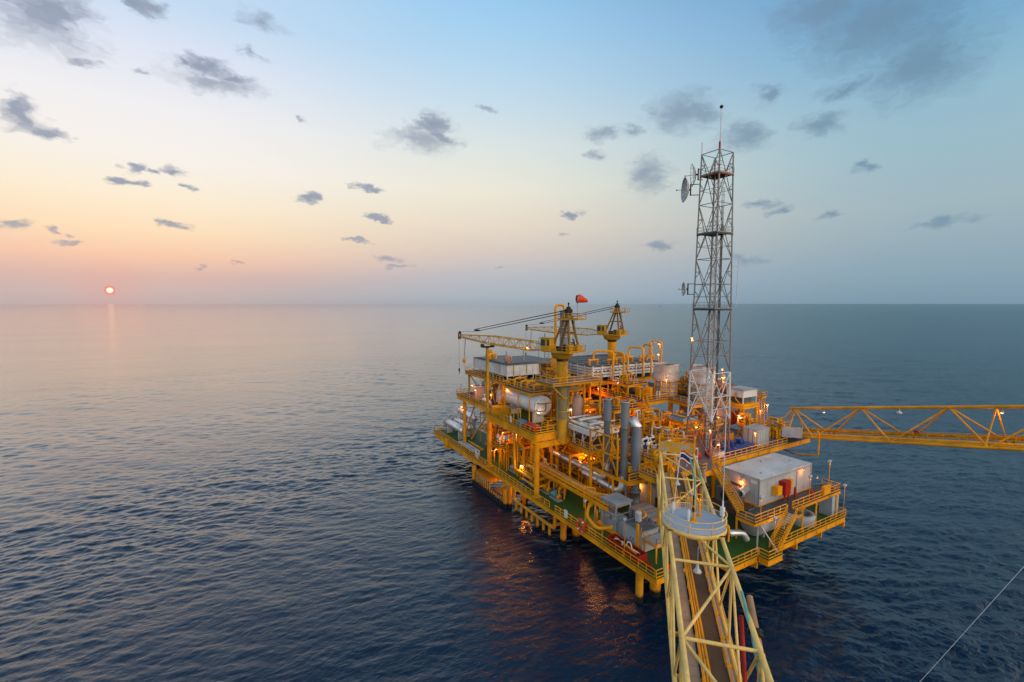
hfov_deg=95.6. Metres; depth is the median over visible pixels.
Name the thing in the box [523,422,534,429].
crate
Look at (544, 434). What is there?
vessel deck
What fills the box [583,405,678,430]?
pipework
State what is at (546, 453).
module
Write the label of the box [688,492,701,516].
fire monitor
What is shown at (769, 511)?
walkway
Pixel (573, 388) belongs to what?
service platform
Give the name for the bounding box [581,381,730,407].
deck
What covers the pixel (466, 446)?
pipe stack
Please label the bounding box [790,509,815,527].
water tank
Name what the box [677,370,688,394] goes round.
pipe module
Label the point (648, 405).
stair
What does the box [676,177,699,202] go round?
dish antenna
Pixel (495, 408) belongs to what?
tool cabinet
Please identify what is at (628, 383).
pipe module
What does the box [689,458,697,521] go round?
davit post
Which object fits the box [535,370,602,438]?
pedestal platform
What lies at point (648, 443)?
valve tree
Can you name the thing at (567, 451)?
orange cooler
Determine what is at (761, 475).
equipment shelter
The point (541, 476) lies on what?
pipe module
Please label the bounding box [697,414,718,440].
pipe module
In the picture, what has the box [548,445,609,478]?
exhaust duct
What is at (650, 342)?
header pipe
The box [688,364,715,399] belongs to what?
wrapped stack
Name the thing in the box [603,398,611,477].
exhaust stack
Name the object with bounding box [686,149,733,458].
radio tower
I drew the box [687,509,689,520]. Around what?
white lantern
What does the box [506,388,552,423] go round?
storage tank
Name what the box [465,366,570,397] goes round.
unit deck
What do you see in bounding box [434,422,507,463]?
cantilever deck
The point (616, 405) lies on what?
pipe module
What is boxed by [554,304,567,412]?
tall exhaust
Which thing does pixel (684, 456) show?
flag pole
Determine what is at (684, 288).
dish antenna
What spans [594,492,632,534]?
engine skid
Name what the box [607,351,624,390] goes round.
header pipe
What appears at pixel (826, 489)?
control box
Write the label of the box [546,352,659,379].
air cooler
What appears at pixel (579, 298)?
windsock
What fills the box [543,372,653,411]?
cooler deck
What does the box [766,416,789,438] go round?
pipe module
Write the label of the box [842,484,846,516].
floodlight
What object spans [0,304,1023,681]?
sea
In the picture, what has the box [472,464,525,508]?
landing
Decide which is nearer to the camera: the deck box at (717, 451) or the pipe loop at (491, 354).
the deck box at (717, 451)
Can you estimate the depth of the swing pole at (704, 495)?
52.97 m
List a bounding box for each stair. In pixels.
[643,397,655,425]
[712,461,743,513]
[768,504,797,551]
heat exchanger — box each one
[443,414,462,439]
[451,413,472,436]
[457,405,478,433]
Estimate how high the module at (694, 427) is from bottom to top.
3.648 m
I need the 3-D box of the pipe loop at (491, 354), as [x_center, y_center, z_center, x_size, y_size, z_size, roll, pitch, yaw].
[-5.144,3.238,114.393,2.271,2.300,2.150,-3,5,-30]
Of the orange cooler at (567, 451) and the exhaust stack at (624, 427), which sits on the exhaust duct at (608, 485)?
the exhaust stack at (624, 427)
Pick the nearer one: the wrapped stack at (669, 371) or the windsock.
the windsock
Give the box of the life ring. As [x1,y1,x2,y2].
[576,518,584,532]
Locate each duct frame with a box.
[550,446,568,467]
[569,452,586,485]
[589,458,610,493]
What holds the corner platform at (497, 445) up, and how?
on the production deck at (743, 553)
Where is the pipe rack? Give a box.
[521,456,621,511]
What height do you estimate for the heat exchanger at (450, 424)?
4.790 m
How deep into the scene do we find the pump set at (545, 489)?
88.41 m
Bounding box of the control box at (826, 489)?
[821,484,830,495]
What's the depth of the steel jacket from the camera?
67.36 m
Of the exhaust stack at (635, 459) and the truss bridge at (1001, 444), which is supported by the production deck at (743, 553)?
the exhaust stack at (635, 459)
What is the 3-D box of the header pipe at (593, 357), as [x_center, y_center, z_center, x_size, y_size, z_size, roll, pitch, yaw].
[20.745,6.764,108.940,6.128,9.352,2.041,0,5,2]
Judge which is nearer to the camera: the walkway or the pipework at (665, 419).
the walkway
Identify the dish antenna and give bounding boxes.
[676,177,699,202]
[678,282,693,295]
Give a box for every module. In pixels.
[480,411,508,444]
[490,382,498,397]
[498,395,521,409]
[508,434,542,476]
[523,458,559,485]
[536,358,556,375]
[539,447,565,472]
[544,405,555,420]
[546,364,569,377]
[547,384,585,408]
[559,459,586,484]
[569,391,580,434]
[570,386,612,402]
[585,477,614,503]
[588,396,643,441]
[607,372,647,396]
[612,457,630,505]
[633,407,661,441]
[642,418,687,443]
[644,447,677,475]
[656,410,683,433]
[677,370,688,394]
[678,413,706,436]
[679,402,726,429]
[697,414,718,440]
[737,412,758,435]
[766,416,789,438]
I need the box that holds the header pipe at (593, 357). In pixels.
[588,350,613,387]
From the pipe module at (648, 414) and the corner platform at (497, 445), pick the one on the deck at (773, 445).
the pipe module at (648, 414)
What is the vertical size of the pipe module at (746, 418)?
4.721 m
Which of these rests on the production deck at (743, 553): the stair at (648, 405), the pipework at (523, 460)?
the pipework at (523, 460)
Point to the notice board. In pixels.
(565, 513)
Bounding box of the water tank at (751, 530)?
[740,507,795,537]
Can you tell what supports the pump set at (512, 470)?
on the production deck at (743, 553)
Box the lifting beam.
[468,440,483,450]
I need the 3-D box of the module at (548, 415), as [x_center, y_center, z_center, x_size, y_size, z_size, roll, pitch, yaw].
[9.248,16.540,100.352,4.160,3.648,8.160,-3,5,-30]
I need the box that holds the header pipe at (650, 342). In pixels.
[645,340,662,361]
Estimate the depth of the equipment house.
108.48 m
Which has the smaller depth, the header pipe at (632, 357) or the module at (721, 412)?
the module at (721, 412)
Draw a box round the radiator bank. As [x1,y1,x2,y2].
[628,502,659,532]
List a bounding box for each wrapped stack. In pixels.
[653,362,679,395]
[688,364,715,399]
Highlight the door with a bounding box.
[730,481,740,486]
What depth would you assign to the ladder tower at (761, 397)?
98.55 m
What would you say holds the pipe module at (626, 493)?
on the production deck at (743, 553)
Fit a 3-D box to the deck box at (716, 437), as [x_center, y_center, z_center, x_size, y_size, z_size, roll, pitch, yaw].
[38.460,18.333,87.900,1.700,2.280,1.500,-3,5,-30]
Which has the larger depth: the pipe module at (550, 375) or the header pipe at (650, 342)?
the header pipe at (650, 342)
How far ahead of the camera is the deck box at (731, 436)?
88.99 m
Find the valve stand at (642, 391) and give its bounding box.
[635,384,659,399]
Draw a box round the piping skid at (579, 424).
[568,409,618,450]
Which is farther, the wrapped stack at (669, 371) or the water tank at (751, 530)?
the wrapped stack at (669, 371)
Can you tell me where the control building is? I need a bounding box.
[628,468,709,510]
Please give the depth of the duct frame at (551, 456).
91.88 m
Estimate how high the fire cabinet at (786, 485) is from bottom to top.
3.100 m
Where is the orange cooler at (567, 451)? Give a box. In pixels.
[561,448,592,490]
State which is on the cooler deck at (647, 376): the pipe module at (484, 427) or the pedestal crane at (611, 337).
the pedestal crane at (611, 337)
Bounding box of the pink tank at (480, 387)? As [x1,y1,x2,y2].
[474,380,485,399]
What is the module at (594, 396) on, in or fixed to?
on the deck at (773, 445)
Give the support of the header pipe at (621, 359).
on the air cooler at (578, 364)
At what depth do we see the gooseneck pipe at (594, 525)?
74.51 m
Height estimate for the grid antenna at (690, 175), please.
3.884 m
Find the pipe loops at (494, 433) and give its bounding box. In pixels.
[487,428,502,452]
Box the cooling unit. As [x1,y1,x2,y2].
[668,413,697,440]
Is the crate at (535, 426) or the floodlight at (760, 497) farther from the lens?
the crate at (535, 426)
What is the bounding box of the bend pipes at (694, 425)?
[679,416,727,432]
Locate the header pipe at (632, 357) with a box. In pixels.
[625,346,643,376]
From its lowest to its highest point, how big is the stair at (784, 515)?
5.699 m
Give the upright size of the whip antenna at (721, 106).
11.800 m
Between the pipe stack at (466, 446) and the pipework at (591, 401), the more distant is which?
the pipe stack at (466, 446)
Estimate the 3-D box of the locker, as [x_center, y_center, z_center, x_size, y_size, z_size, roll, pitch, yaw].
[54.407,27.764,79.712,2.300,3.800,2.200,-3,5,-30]
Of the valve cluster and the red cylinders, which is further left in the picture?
the valve cluster
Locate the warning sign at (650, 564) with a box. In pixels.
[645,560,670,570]
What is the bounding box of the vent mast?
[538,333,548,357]
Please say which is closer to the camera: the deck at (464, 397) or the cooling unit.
the cooling unit
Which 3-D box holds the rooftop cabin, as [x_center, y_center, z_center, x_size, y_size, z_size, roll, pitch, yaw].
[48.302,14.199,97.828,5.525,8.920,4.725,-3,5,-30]
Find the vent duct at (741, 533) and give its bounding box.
[720,517,749,541]
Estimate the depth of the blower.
105.45 m
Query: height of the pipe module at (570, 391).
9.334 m
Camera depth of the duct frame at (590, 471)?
81.61 m
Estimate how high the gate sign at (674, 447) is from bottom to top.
2.748 m
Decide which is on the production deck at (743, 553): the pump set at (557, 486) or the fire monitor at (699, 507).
the pump set at (557, 486)
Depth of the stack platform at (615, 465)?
78.52 m
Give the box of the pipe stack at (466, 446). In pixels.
[457,440,479,451]
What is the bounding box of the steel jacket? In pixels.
[512,488,660,603]
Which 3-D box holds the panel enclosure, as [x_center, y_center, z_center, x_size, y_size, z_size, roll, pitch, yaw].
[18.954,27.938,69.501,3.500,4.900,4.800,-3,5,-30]
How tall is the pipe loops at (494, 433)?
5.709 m
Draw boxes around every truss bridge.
[656,451,773,681]
[769,405,1023,455]
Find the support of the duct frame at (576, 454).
on the production deck at (743, 553)
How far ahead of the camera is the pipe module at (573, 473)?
92.38 m
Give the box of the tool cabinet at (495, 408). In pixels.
[491,405,502,415]
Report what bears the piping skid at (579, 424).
on the deck at (773, 445)
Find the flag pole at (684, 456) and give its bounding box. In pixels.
[671,451,692,513]
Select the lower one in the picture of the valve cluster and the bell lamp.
the bell lamp
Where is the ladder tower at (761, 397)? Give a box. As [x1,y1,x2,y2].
[754,390,766,424]
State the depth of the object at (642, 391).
100.59 m
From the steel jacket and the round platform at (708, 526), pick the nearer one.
the round platform at (708, 526)
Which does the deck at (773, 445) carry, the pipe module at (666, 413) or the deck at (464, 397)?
the pipe module at (666, 413)
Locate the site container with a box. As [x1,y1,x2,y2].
[743,424,769,446]
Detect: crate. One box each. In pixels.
[517,419,526,426]
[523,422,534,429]
[528,424,539,431]
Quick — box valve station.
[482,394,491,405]
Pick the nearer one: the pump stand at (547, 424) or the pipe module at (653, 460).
the pipe module at (653, 460)
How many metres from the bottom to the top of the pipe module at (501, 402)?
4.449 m
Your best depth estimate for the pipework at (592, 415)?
94.13 m
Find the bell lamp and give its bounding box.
[693,546,701,574]
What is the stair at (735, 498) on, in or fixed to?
attached to the deck at (773, 445)
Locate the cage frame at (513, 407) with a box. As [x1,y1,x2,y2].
[506,405,520,422]
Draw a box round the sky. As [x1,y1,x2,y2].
[0,0,1023,303]
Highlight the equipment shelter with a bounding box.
[723,453,811,515]
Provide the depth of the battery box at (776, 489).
73.47 m
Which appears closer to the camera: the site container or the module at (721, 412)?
the site container
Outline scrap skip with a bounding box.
[607,533,646,563]
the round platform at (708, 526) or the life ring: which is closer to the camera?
the round platform at (708, 526)
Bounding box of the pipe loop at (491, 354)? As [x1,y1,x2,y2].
[485,349,496,358]
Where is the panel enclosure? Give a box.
[619,510,658,551]
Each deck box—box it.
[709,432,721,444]
[711,448,723,458]
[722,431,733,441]
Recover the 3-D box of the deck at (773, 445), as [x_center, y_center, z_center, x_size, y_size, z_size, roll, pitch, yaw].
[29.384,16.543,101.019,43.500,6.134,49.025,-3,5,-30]
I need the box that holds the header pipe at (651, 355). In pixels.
[638,344,652,375]
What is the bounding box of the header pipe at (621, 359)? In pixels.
[614,354,628,371]
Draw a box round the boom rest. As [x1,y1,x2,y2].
[481,343,497,412]
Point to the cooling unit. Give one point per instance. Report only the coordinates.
(680, 417)
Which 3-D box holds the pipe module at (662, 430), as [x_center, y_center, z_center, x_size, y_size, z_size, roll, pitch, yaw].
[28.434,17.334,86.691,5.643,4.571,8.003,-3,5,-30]
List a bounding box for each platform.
[486,435,512,468]
[503,375,551,421]
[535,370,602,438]
[540,384,580,394]
[589,425,651,507]
[635,523,668,563]
[662,492,727,540]
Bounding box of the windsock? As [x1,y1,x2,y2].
[575,294,587,312]
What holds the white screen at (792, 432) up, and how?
attached to the truss bridge at (1001, 444)
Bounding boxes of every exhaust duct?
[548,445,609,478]
[581,470,623,492]
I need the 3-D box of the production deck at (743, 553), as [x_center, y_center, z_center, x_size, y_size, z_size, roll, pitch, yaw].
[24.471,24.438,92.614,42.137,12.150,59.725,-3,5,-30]
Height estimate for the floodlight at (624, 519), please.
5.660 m
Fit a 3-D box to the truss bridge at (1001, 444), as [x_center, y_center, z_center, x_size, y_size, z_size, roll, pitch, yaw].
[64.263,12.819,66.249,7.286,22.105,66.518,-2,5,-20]
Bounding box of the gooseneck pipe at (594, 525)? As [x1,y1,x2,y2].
[586,500,612,534]
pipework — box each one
[494,431,529,479]
[500,449,510,465]
[513,433,547,487]
[547,439,610,462]
[549,400,632,426]
[582,397,598,410]
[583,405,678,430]
[656,412,678,426]
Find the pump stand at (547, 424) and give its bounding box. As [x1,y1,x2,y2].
[541,417,555,428]
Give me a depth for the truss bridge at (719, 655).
37.05 m
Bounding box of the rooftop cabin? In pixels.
[723,386,759,430]
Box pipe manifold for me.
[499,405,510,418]
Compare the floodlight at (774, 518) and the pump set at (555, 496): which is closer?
the floodlight at (774, 518)
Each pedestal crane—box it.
[458,302,585,442]
[525,300,629,356]
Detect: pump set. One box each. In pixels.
[509,464,521,473]
[539,480,554,494]
[549,486,564,501]
[551,480,566,493]
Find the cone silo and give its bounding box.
[496,385,502,401]
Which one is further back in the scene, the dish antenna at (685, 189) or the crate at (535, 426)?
the crate at (535, 426)
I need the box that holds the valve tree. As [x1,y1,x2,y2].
[641,434,697,466]
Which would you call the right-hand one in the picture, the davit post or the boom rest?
the davit post
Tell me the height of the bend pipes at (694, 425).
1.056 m
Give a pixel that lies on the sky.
(152, 151)
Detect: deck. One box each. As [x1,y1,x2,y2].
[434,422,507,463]
[456,386,502,460]
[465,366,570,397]
[475,420,845,585]
[485,407,571,464]
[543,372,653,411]
[554,392,809,483]
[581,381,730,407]
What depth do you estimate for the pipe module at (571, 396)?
93.86 m
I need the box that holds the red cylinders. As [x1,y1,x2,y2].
[727,409,737,424]
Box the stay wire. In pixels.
[920,566,1023,681]
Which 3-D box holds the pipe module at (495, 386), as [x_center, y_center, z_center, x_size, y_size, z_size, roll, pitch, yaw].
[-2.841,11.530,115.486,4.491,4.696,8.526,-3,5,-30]
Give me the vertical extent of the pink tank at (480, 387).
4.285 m
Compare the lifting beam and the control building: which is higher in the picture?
the lifting beam
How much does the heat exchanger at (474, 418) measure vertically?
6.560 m
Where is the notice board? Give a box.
[564,509,567,518]
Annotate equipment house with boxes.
[473,355,556,379]
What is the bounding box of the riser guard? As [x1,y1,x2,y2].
[513,489,559,536]
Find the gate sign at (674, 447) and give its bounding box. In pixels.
[658,433,695,453]
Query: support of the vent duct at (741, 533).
on the production deck at (743, 553)
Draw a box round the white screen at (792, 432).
[781,427,802,437]
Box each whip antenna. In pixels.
[720,105,722,140]
[720,411,726,522]
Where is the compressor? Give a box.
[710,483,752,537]
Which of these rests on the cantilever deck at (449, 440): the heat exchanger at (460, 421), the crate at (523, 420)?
the heat exchanger at (460, 421)
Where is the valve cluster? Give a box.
[496,433,505,443]
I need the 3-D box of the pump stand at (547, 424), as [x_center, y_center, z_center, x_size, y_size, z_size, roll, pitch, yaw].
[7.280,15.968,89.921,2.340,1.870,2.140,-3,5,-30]
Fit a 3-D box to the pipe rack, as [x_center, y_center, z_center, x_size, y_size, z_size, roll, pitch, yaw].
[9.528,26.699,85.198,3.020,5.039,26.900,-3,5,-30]
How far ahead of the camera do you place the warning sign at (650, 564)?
62.09 m
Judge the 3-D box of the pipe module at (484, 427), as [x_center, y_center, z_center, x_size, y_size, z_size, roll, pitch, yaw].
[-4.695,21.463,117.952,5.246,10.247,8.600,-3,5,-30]
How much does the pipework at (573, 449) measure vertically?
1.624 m
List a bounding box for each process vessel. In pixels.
[570,391,582,434]
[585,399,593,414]
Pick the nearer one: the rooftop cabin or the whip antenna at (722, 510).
the whip antenna at (722, 510)
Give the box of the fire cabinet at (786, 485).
[779,479,790,500]
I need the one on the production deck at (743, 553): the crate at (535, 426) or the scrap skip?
the scrap skip
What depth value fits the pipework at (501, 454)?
104.58 m
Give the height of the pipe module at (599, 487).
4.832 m
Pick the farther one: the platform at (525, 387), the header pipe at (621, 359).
the header pipe at (621, 359)
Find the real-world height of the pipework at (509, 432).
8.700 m
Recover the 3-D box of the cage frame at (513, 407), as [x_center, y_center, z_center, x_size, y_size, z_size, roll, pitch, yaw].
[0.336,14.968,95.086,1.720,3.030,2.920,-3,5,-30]
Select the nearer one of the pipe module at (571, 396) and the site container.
the site container
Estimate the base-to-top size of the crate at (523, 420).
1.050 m
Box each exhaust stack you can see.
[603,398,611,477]
[620,401,628,490]
[629,416,641,505]
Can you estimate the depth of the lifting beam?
116.08 m
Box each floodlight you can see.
[623,517,626,555]
[759,495,762,519]
[772,516,776,549]
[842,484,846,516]
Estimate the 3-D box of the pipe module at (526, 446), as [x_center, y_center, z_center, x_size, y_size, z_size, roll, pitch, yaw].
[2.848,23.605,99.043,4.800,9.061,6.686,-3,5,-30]
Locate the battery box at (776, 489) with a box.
[772,484,782,495]
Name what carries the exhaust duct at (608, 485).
attached to the production deck at (743, 553)
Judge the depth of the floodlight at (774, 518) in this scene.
67.83 m
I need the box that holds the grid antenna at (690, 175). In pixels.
[684,164,702,186]
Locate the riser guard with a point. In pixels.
(538, 518)
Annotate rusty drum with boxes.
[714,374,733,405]
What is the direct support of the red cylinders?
on the deck at (773, 445)
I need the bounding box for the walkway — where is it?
[735,478,840,552]
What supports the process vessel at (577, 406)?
on the deck at (773, 445)
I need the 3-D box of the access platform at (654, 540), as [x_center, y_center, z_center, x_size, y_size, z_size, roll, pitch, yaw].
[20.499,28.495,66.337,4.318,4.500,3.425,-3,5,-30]
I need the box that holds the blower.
[504,355,511,362]
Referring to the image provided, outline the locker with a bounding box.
[819,494,838,516]

